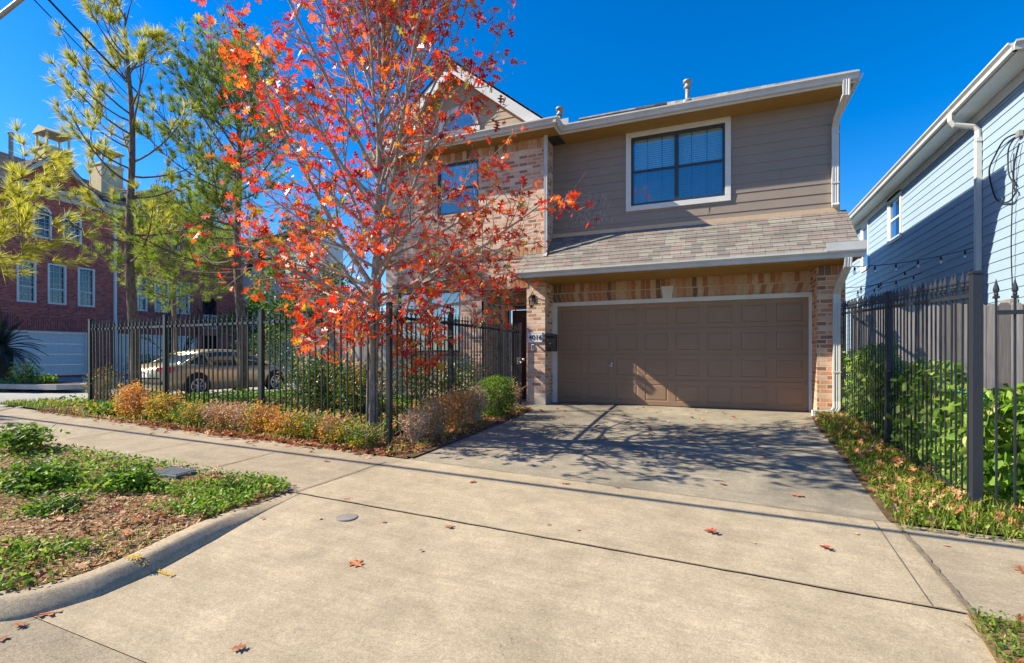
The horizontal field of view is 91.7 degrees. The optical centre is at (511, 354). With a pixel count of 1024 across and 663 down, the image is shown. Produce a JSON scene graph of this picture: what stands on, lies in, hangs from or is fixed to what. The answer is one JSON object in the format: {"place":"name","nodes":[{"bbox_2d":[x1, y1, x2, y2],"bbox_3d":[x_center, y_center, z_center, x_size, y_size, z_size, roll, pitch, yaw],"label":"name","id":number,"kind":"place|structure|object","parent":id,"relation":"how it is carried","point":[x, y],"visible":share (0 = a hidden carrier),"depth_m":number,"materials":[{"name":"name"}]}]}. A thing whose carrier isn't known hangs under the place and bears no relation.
{"place":"outdoors","nodes":[
{"label":"outdoors","id":0,"kind":"place"},
{"bbox_2d":[1,396,86,408],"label":"grass","id":1,"kind":"structure","parent":0,"point":[34,402],"depth_m":9.54,"materials":[{"name":"green plant"}]},
{"bbox_2d":[0,617,143,662],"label":"street","id":2,"kind":"structure","parent":0,"point":[33,640],"depth_m":2.31,"materials":[{"name":"beige concrete"}]},
{"bbox_2d":[48,0,269,212],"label":"overhead wire","id":3,"kind":"object","parent":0,"point":[80,33],"visible":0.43,"depth_m":11.48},
{"bbox_2d":[0,406,405,492],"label":"sidewalk","id":4,"kind":"structure","parent":0,"point":[301,467],"depth_m":5.99,"materials":[{"name":"concrete"}]},
{"bbox_2d":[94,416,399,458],"bbox_3d":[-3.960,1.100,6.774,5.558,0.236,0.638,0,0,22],"label":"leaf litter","id":5,"kind":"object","parent":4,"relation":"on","point":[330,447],"visible":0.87,"depth_m":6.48,"materials":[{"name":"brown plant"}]},
{"bbox_2d":[53,387,478,437],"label":"lawn","id":6,"kind":"structure","parent":0,"point":[316,413],"depth_m":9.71,"materials":[{"name":"plant"}]},
{"bbox_2d":[74,365,120,399],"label":"thin shrub","id":7,"kind":"object","parent":6,"relation":"on","point":[86,389],"visible":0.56,"depth_m":9.69,"materials":[{"name":"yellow plant"}]},
{"bbox_2d":[94,363,131,400],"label":"thin shrub","id":8,"kind":"object","parent":6,"relation":"on","point":[112,384],"visible":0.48,"depth_m":9.77,"materials":[{"name":"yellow plant"}]},
{"bbox_2d":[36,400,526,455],"bbox_3d":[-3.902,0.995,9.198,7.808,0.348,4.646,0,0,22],"label":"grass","id":9,"kind":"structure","parent":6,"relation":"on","point":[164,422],"depth_m":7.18,"materials":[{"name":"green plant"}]},
{"bbox_2d":[38,406,532,457],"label":"leaf litter","id":10,"kind":"object","parent":6,"relation":"on","point":[446,439],"visible":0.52,"depth_m":6.98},
{"bbox_2d":[196,394,434,431],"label":"leaf litter","id":11,"kind":"object","parent":6,"relation":"on","point":[312,408],"visible":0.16,"depth_m":8.92,"materials":[{"name":"brown plant"}]},
{"bbox_2d":[273,346,362,413],"bbox_3d":[-3.573,0.433,9.293,1.678,1.371,1.494,0,0,22],"label":"glossy shrub","id":12,"kind":"object","parent":6,"relation":"on","point":[312,381],"visible":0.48,"depth_m":9.08,"materials":[{"name":"green plant"}]},
{"bbox_2d":[323,356,399,417],"bbox_3d":[-2.667,0.532,8.653,1.418,1.207,1.220,0,0,22],"label":"glossy shrub","id":13,"kind":"object","parent":6,"relation":"on","point":[357,391],"visible":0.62,"depth_m":8.52,"materials":[{"name":"green plant"}]},
{"bbox_2d":[380,353,447,402],"bbox_3d":[-2.027,0.509,10.992,1.635,1.212,1.195,0,0,22],"label":"glossy shrub","id":14,"kind":"object","parent":6,"relation":"on","point":[413,384],"visible":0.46,"depth_m":10.90,"materials":[{"name":"green plant"}]},
{"bbox_2d":[426,355,484,398],"bbox_3d":[-1.131,0.532,10.694,1.354,1.157,1.140,0,0,22],"label":"glossy shrub","id":15,"kind":"object","parent":6,"relation":"on","point":[446,381],"visible":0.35,"depth_m":10.56,"materials":[{"name":"green plant"}]},
{"bbox_2d":[0,0,1023,333],"label":"sky","id":16,"kind":"structure","parent":0,"point":[914,58],"materials":[{"name":"blue"}]},
{"bbox_2d":[10,357,1021,662],"bbox_3d":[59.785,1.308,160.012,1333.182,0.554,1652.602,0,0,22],"label":"ground","id":17,"kind":"structure","parent":0,"point":[574,543],"depth_m":3.78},
{"bbox_2d":[0,377,79,383],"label":"garden bed","id":18,"kind":"object","parent":17,"relation":"on","point":[3,379],"visible":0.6,"depth_m":18.05,"materials":[{"name":"soil"}]},
{"bbox_2d":[0,308,47,377],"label":"sago palm","id":19,"kind":"object","parent":18,"relation":"on","point":[7,352],"visible":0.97,"depth_m":21.82,"materials":[{"name":"green plant"}]},
{"bbox_2d":[4,355,44,389],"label":"island shrub","id":20,"kind":"object","parent":18,"relation":"on","point":[24,377],"visible":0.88,"depth_m":17.90,"materials":[{"name":"green plant"}]},
{"bbox_2d":[33,372,58,391],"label":"island shrub","id":21,"kind":"object","parent":18,"relation":"on","point":[46,379],"visible":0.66,"depth_m":17.38,"materials":[{"name":"green plant"}]},
{"bbox_2d":[0,376,87,389],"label":"kerb","id":22,"kind":"structure","parent":17,"relation":"on","point":[42,386],"depth_m":16.95,"materials":[{"name":"concrete"}]},
{"bbox_2d":[0,118,101,283],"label":"pine tree","id":23,"kind":"object","parent":17,"relation":"on","point":[27,211],"visible":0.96,"depth_m":10.55,"materials":[{"name":"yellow plant"}]},
{"bbox_2d":[0,125,233,377],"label":"townhouse","id":24,"kind":"structure","parent":17,"relation":"on","point":[51,302],"depth_m":29.55,"materials":[{"name":"red brick"}]},
{"bbox_2d":[16,260,36,302],"bbox_3d":[-26.656,-4.045,27.250,0.210,2.300,0.831,0,0,22],"label":"window","id":25,"kind":"structure","parent":24,"relation":"in","point":[26,289],"depth_m":27.31,"materials":[{"name":"glass"}]},
{"bbox_2d":[32,205,51,239],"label":"window","id":26,"kind":"structure","parent":24,"relation":"in","point":[47,221],"depth_m":27.96,"materials":[{"name":"glass"}]},
{"bbox_2d":[4,332,83,375],"bbox_3d":[-26.557,-0.033,27.673,0.050,2.416,4.647,0,0,22],"label":"garage door","id":27,"kind":"structure","parent":24,"relation":"in","point":[65,352],"depth_m":28.49,"materials":[{"name":"white paint"}]},
{"bbox_2d":[47,263,65,304],"bbox_3d":[-26.136,-4.045,28.506,0.210,2.300,0.863,0,0,22],"label":"window","id":28,"kind":"structure","parent":24,"relation":"in","point":[56,275],"depth_m":28.54,"materials":[{"name":"glass"}]},
{"bbox_2d":[62,211,81,244],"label":"window","id":29,"kind":"structure","parent":24,"relation":"in","point":[77,232],"depth_m":29.27,"materials":[{"name":"white glass"}]},
{"bbox_2d":[77,267,94,306],"bbox_3d":[-25.590,-4.045,29.824,0.210,2.300,0.868,0,0,22],"label":"window","id":30,"kind":"structure","parent":24,"relation":"in","point":[85,276],"depth_m":29.85,"materials":[{"name":"glass"}]},
{"bbox_2d":[137,278,146,310],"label":"window","id":31,"kind":"structure","parent":24,"relation":"in","point":[141,300],"depth_m":32.75,"materials":[{"name":"blue glass"}]},
{"bbox_2d":[120,336,193,372],"bbox_3d":[-24.027,-0.033,33.781,0.050,2.416,4.918,0,0,22],"label":"garage door","id":32,"kind":"structure","parent":24,"relation":"in","point":[123,337],"depth_m":33.05,"materials":[{"name":"white paint"}]},
{"bbox_2d":[154,279,168,312],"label":"window","id":33,"kind":"structure","parent":24,"relation":"in","point":[157,305],"depth_m":33.81,"materials":[{"name":"glass"}]},
{"bbox_2d":[0,0,246,393],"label":"pine tree","id":34,"kind":"object","parent":17,"relation":"on","point":[157,37],"visible":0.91,"depth_m":12.40,"materials":[{"name":"green plant"}]},
{"bbox_2d":[0,439,290,590],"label":"verge","id":35,"kind":"structure","parent":17,"relation":"on","point":[140,509],"depth_m":3.68,"materials":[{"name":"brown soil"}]},
{"bbox_2d":[0,422,70,455],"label":"leafy weed","id":36,"kind":"object","parent":35,"relation":"on","point":[16,438],"visible":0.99,"depth_m":5.74,"materials":[{"name":"green plant"}]},
{"bbox_2d":[1,486,95,518],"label":"leafy weed","id":37,"kind":"object","parent":35,"relation":"on","point":[48,505],"visible":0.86,"depth_m":3.79,"materials":[{"name":"green plant"}]},
{"bbox_2d":[0,453,98,491],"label":"leafy weed","id":38,"kind":"object","parent":35,"relation":"on","point":[55,473],"visible":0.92,"depth_m":4.35,"materials":[{"name":"green plant"}]},
{"bbox_2d":[87,460,167,493],"bbox_3d":[-3.411,1.094,4.437,0.634,0.335,0.537,0,0,22],"label":"leafy weed","id":39,"kind":"object","parent":35,"relation":"on","point":[118,477],"visible":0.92,"depth_m":4.36,"materials":[{"name":"green plant"}]},
{"bbox_2d":[0,447,265,592],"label":"wood chips","id":40,"kind":"object","parent":35,"relation":"on","point":[105,530],"visible":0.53,"depth_m":3.49,"materials":[{"name":"brown wood"}]},
{"bbox_2d":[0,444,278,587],"bbox_3d":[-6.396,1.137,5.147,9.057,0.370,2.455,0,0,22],"label":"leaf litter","id":41,"kind":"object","parent":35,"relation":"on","point":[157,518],"visible":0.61,"depth_m":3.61,"materials":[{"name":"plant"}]},
{"bbox_2d":[0,439,290,590],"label":"ground cover","id":42,"kind":"object","parent":35,"relation":"on","point":[201,503],"visible":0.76,"depth_m":4.22,"materials":[{"name":"green plant"}]},
{"bbox_2d":[153,467,199,479],"bbox_3d":[-3.349,1.187,4.927,0.380,0.087,0.260,0,0,19],"label":"utility cover","id":43,"kind":"object","parent":35,"relation":"on","point":[172,472],"visible":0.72,"depth_m":4.88,"materials":[{"name":"grey plastic"}]},
{"bbox_2d":[204,470,262,494],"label":"leafy weed","id":44,"kind":"object","parent":35,"relation":"on","point":[237,484],"visible":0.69,"depth_m":4.41,"materials":[{"name":"green plant"}]},
{"bbox_2d":[0,492,298,624],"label":"kerb","id":45,"kind":"structure","parent":17,"relation":"on","point":[20,604],"depth_m":2.91,"materials":[{"name":"grey concrete"}]},
{"bbox_2d":[73,170,269,351],"bbox_3d":[-13.886,-2.881,20.297,5.816,8.525,5.758,0,0,22],"label":"pine tree","id":46,"kind":"object","parent":17,"relation":"on","point":[150,292],"visible":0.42,"depth_m":19.76,"materials":[{"name":"green plant"}]},
{"bbox_2d":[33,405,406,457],"bbox_3d":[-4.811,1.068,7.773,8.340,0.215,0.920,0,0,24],"label":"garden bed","id":47,"kind":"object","parent":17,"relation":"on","point":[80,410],"visible":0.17,"depth_m":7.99,"materials":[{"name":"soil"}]},
{"bbox_2d":[78,399,124,414],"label":"hedge shrub","id":48,"kind":"object","parent":47,"relation":"on","point":[108,406],"visible":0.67,"depth_m":8.38,"materials":[{"name":"green plant"}]},
{"bbox_2d":[106,378,153,418],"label":"hedge shrub","id":49,"kind":"object","parent":47,"relation":"on","point":[129,401],"visible":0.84,"depth_m":8.03,"materials":[{"name":"orange plant"}]},
{"bbox_2d":[135,387,190,420],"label":"hedge shrub","id":50,"kind":"object","parent":47,"relation":"on","point":[161,405],"visible":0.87,"depth_m":7.77,"materials":[{"name":"yellow plant"}]},
{"bbox_2d":[164,399,214,426],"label":"hedge shrub","id":51,"kind":"object","parent":47,"relation":"on","point":[186,416],"visible":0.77,"depth_m":7.36,"materials":[{"name":"yellow plant"}]},
{"bbox_2d":[44,396,384,441],"bbox_3d":[-4.820,0.956,7.957,7.043,0.392,1.199,0,0,22],"label":"ground cover","id":52,"kind":"object","parent":47,"relation":"on","point":[93,413],"visible":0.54,"depth_m":7.88,"materials":[{"name":"green plant"}]},
{"bbox_2d":[191,398,245,427],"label":"hedge shrub","id":53,"kind":"object","parent":47,"relation":"on","point":[217,412],"visible":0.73,"depth_m":7.22,"materials":[{"name":"orange plant"}]},
{"bbox_2d":[220,399,260,431],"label":"hedge shrub","id":54,"kind":"object","parent":47,"relation":"on","point":[238,416],"visible":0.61,"depth_m":7.06,"materials":[{"name":"beige plant"}]},
{"bbox_2d":[88,302,393,443],"bbox_3d":[-4.840,0.310,7.994,7.266,1.998,0.079,0,0,25],"label":"iron fence","id":55,"kind":"object","parent":47,"relation":"on","point":[261,322],"visible":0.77,"depth_m":7.72,"materials":[{"name":"black metal"}]},
{"bbox_2d":[238,399,284,432],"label":"hedge shrub","id":56,"kind":"object","parent":47,"relation":"on","point":[259,411],"visible":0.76,"depth_m":6.93,"materials":[{"name":"orange plant"}]},
{"bbox_2d":[253,408,317,438],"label":"hedge shrub","id":57,"kind":"object","parent":47,"relation":"on","point":[285,422],"visible":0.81,"depth_m":6.66,"materials":[{"name":"yellow plant"}]},
{"bbox_2d":[293,411,357,441],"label":"hedge shrub","id":58,"kind":"object","parent":47,"relation":"on","point":[315,427],"visible":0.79,"depth_m":6.39,"materials":[{"name":"green plant"}]},
{"bbox_2d":[320,415,358,443],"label":"hedge shrub","id":59,"kind":"object","parent":47,"relation":"on","point":[338,432],"visible":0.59,"depth_m":6.22,"materials":[{"name":"yellow plant"}]},
{"bbox_2d":[331,419,387,448],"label":"hedge shrub","id":60,"kind":"object","parent":47,"relation":"on","point":[367,434],"visible":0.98,"depth_m":6.08,"materials":[{"name":"green plant"}]},
{"bbox_2d":[83,5,369,393],"bbox_3d":[-8.451,-4.079,14.060,7.261,10.499,6.375,0,0,38],"label":"pine tree","id":61,"kind":"object","parent":17,"relation":"on","point":[216,189],"visible":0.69,"depth_m":13.48,"materials":[{"name":"green plant"}]},
{"bbox_2d":[214,300,290,357],"bbox_3d":[-15.470,-0.964,30.393,4.258,4.699,4.076,0,0,1],"label":"broadleaf tree","id":62,"kind":"object","parent":17,"relation":"on","point":[251,307],"visible":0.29,"depth_m":29.42,"materials":[{"name":"green plant"}]},
{"bbox_2d":[0,368,511,407],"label":"paved court","id":63,"kind":"object","parent":17,"relation":"on","point":[8,394],"visible":0.03,"depth_m":17.16,"materials":[{"name":"concrete"}]},
{"bbox_2d":[123,293,224,352],"bbox_3d":[-19.854,-1.345,29.243,5.352,5.375,4.322,0,0,-7],"label":"bare tree","id":64,"kind":"object","parent":63,"relation":"on","point":[197,312],"visible":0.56,"depth_m":28.94,"materials":[{"name":"green plant"}]},
{"bbox_2d":[124,349,290,394],"bbox_3d":[-9.683,0.560,16.474,2.060,1.500,4.820,0,0,22],"label":"parked car","id":65,"kind":"object","parent":63,"relation":"on","point":[220,371],"visible":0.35,"depth_m":15.32,"materials":[{"name":"beige paint"}]},
{"bbox_2d":[228,333,294,372],"bbox_3d":[-11.287,0.127,23.653,5.534,2.357,1.417,0,0,22],"label":"hedge","id":66,"kind":"object","parent":63,"relation":"on","point":[277,355],"visible":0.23,"depth_m":23.45,"materials":[{"name":"green plant"}]},
{"bbox_2d":[234,232,343,369],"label":"stucco building","id":67,"kind":"structure","parent":63,"relation":"on","point":[337,255],"depth_m":39.21,"materials":[{"name":"brown paint"}]},
{"bbox_2d":[245,247,326,374],"bbox_3d":[-11.138,-2.003,25.294,4.424,6.771,4.043,0,0,-25],"label":"broadleaf tree","id":68,"kind":"object","parent":17,"relation":"on","point":[271,271],"visible":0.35,"depth_m":24.49,"materials":[{"name":"green plant"}]},
{"bbox_2d":[284,258,367,325],"bbox_3d":[-7.627,-1.282,20.714,3.792,5.236,3.503,0,0,22],"label":"broadleaf tree","id":69,"kind":"object","parent":17,"relation":"on","point":[339,280],"visible":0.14,"depth_m":20.38,"materials":[{"name":"red plant"}]},
{"bbox_2d":[295,324,385,397],"bbox_3d":[-4.439,0.190,12.827,2.980,1.929,0.076,0,0,22],"label":"board fence","id":70,"kind":"object","parent":17,"relation":"on","point":[364,352],"visible":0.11,"depth_m":12.67,"materials":[{"name":"grey wood"}]},
{"bbox_2d":[182,0,599,429],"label":"red oak tree","id":71,"kind":"object","parent":17,"relation":"on","point":[388,12],"visible":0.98,"depth_m":6.62,"materials":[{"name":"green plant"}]},
{"bbox_2d":[375,409,531,456],"bbox_3d":[-0.751,1.119,7.899,0.967,0.107,4.379,0,0,22],"label":"garden bed","id":72,"kind":"object","parent":17,"relation":"on","point":[416,453],"visible":0.26,"depth_m":6.79,"materials":[{"name":"soil"}]},
{"bbox_2d":[392,405,435,444],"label":"hedge shrub","id":73,"kind":"object","parent":72,"relation":"on","point":[415,422],"visible":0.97,"depth_m":6.40,"materials":[{"name":"orange plant"}]},
{"bbox_2d":[414,392,457,436],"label":"hedge shrub","id":74,"kind":"object","parent":72,"relation":"on","point":[440,413],"visible":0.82,"depth_m":6.91,"materials":[{"name":"orange plant"}]},
{"bbox_2d":[394,307,500,434],"bbox_3d":[-0.891,0.288,8.145,0.076,1.975,3.428,0,0,22],"label":"iron fence","id":75,"kind":"object","parent":72,"relation":"on","point":[450,323],"visible":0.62,"depth_m":7.92,"materials":[{"name":"black metal"}]},
{"bbox_2d":[433,384,477,429],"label":"hedge shrub","id":76,"kind":"object","parent":72,"relation":"on","point":[461,404],"visible":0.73,"depth_m":7.47,"materials":[{"name":"orange plant"}]},
{"bbox_2d":[460,381,496,423],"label":"hedge shrub","id":77,"kind":"object","parent":72,"relation":"on","point":[479,403],"visible":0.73,"depth_m":8.04,"materials":[{"name":"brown plant"}]},
{"bbox_2d":[477,374,517,416],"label":"hedge shrub","id":78,"kind":"object","parent":72,"relation":"on","point":[502,392],"visible":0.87,"depth_m":8.68,"materials":[{"name":"green plant"}]},
{"bbox_2d":[501,320,524,404],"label":"iron gate","id":79,"kind":"structure","parent":17,"relation":"on","point":[518,359],"depth_m":10.31,"materials":[{"name":"metal"}]},
{"bbox_2d":[34,493,996,662],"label":"street apron","id":80,"kind":"object","parent":17,"relation":"on","point":[283,582],"visible":0.96,"depth_m":2.63,"materials":[{"name":"concrete"}]},
{"bbox_2d":[366,63,866,415],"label":"house","id":81,"kind":"structure","parent":17,"relation":"on","point":[713,254],"depth_m":10.03,"materials":[{"name":"brick"}]},
{"bbox_2d":[399,290,459,351],"bbox_3d":[-1.926,-0.780,11.800,1.710,1.430,0.170,0,0,22],"label":"window","id":82,"kind":"structure","parent":81,"relation":"in","point":[446,294],"depth_m":11.70,"materials":[{"name":"blue glass"}]},
{"bbox_2d":[438,159,477,215],"bbox_3d":[-1.205,-3.843,11.502,1.070,1.196,0.170,0,0,22],"label":"window","id":83,"kind":"structure","parent":81,"relation":"in","point":[445,208],"depth_m":11.50,"materials":[{"name":"blue glass"}]},
{"bbox_2d":[436,106,480,136],"bbox_3d":[-1.228,-5.350,11.356,1.120,0.630,0.080,0,0,22],"label":"half round window","id":84,"kind":"structure","parent":81,"relation":"in","point":[454,110],"depth_m":11.34,"materials":[{"name":"blue glass"}]},
{"bbox_2d":[512,310,526,397],"bbox_3d":[0.313,-0.025,12.018,0.660,2.120,0.074,0,0,22],"label":"entry door","id":85,"kind":"structure","parent":81,"relation":"in","point":[518,316],"depth_m":12.04,"materials":[{"name":"red wood"}]},
{"bbox_2d":[544,333,557,351],"bbox_3d":[0.833,-0.273,10.598,0.270,0.395,0.160,0,0,22],"label":"mailbox","id":86,"kind":"object","parent":81,"relation":"attached to","point":[550,342],"visible":1,"depth_m":10.54,"materials":[{"name":"black metal"}]},
{"bbox_2d":[626,116,730,211],"bbox_3d":[3.361,-3.830,10.138,2.020,1.640,0.195,0,0,22],"label":"window","id":87,"kind":"structure","parent":81,"relation":"in","point":[689,163],"depth_m":10.08,"materials":[{"name":"blue glass"}]},
{"bbox_2d":[558,297,808,411],"bbox_3d":[3.255,-0.004,10.138,4.855,2.134,0.117,0,0,22],"label":"garage door","id":88,"kind":"structure","parent":81,"relation":"in","point":[752,354],"depth_m":10.02,"materials":[{"name":"brown paint"}]},
{"bbox_2d":[295,459,967,613],"bbox_3d":[0.515,1.264,4.145,4.726,0.157,1.488,0,0,22],"label":"driveway apron","id":89,"kind":"object","parent":17,"relation":"on","point":[786,546],"visible":1,"depth_m":3.77,"materials":[{"name":"concrete"}]},
{"bbox_2d":[812,409,1023,541],"bbox_3d":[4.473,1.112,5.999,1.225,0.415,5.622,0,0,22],"label":"grass","id":90,"kind":"structure","parent":17,"relation":"on","point":[892,468],"depth_m":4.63,"materials":[{"name":"green plant"}]},
{"bbox_2d":[842,270,984,511],"bbox_3d":[4.753,0.264,6.288,0.086,2.385,4.743,0,0,22],"label":"iron fence","id":91,"kind":"object","parent":90,"relation":"on","point":[974,281],"visible":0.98,"depth_m":5.10,"materials":[{"name":"black metal"}]},
{"bbox_2d":[815,411,1023,534],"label":"leaf litter","id":92,"kind":"object","parent":90,"relation":"on","point":[910,490],"visible":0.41,"depth_m":4.89,"materials":[{"name":"brown plant"}]},
{"bbox_2d":[841,343,1020,503],"bbox_3d":[4.932,0.566,6.327,0.474,1.525,4.743,0,0,22],"label":"climbing vine","id":93,"kind":"object","parent":90,"relation":"on","point":[989,439],"visible":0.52,"depth_m":4.97,"materials":[{"name":"green plant"}]},
{"bbox_2d":[846,38,1023,375],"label":"clapboard house","id":94,"kind":"structure","parent":17,"relation":"on","point":[929,195],"depth_m":9.70,"materials":[{"name":"blue paint"}]},
{"bbox_2d":[860,220,868,272],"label":"window","id":95,"kind":"structure","parent":94,"relation":"in","point":[864,229],"depth_m":16.05,"materials":[{"name":"white paint"}]},
{"bbox_2d":[887,189,901,245],"bbox_3d":[10.282,-3.675,13.319,0.095,1.280,1.100,0,0,22],"label":"window","id":96,"kind":"structure","parent":94,"relation":"in","point":[894,206],"depth_m":13.41,"materials":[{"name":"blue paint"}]},
{"bbox_2d":[988,129,1022,284],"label":"cable coil","id":97,"kind":"object","parent":94,"relation":"attached to","point":[1018,134],"visible":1,"depth_m":7.93,"materials":[{"name":"metal"}]},
{"bbox_2d":[853,302,1023,423],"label":"board fence","id":98,"kind":"object","parent":17,"relation":"on","point":[1005,348],"visible":0.26,"depth_m":7.54,"materials":[{"name":"grey wood"}]},
{"bbox_2d":[965,607,1023,662],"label":"verge","id":99,"kind":"structure","parent":17,"relation":"on","point":[991,648],"depth_m":2.35,"materials":[{"name":"green plant"}]},
{"bbox_2d":[968,606,1023,662],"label":"ground cover","id":100,"kind":"object","parent":99,"relation":"on","point":[1002,644],"visible":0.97,"depth_m":2.35,"materials":[{"name":"green plant"}]},
{"bbox_2d":[992,279,1023,514],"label":"iron fence","id":101,"kind":"object","parent":17,"relation":"on","point":[1014,296],"visible":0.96,"depth_m":4.00,"materials":[{"name":"black metal"}]},
{"bbox_2d":[410,402,891,522],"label":"driveway","id":102,"kind":"structure","parent":0,"point":[808,462],"depth_m":6.04,"materials":[{"name":"grey concrete"}]},
{"bbox_2d":[893,523,1023,621],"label":"sidewalk","id":103,"kind":"structure","parent":0,"point":[977,571],"depth_m":3.14,"materials":[{"name":"concrete"}]},
{"bbox_2d":[45,418,975,613],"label":"pavement joints","id":104,"kind":"object","parent":103,"relation":"on","point":[961,599],"visible":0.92,"depth_m":3.29,"materials":[{"name":"grey concrete"}]},
{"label":"garden bed","id":105,"kind":"structure","parent":0,"visible":0},
{"bbox_2d":[986,383,1023,505],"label":"climbing vine","id":106,"kind":"object","parent":105,"relation":"on","point":[1007,479],"visible":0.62,"depth_m":4.17,"materials":[{"name":"green plant"}]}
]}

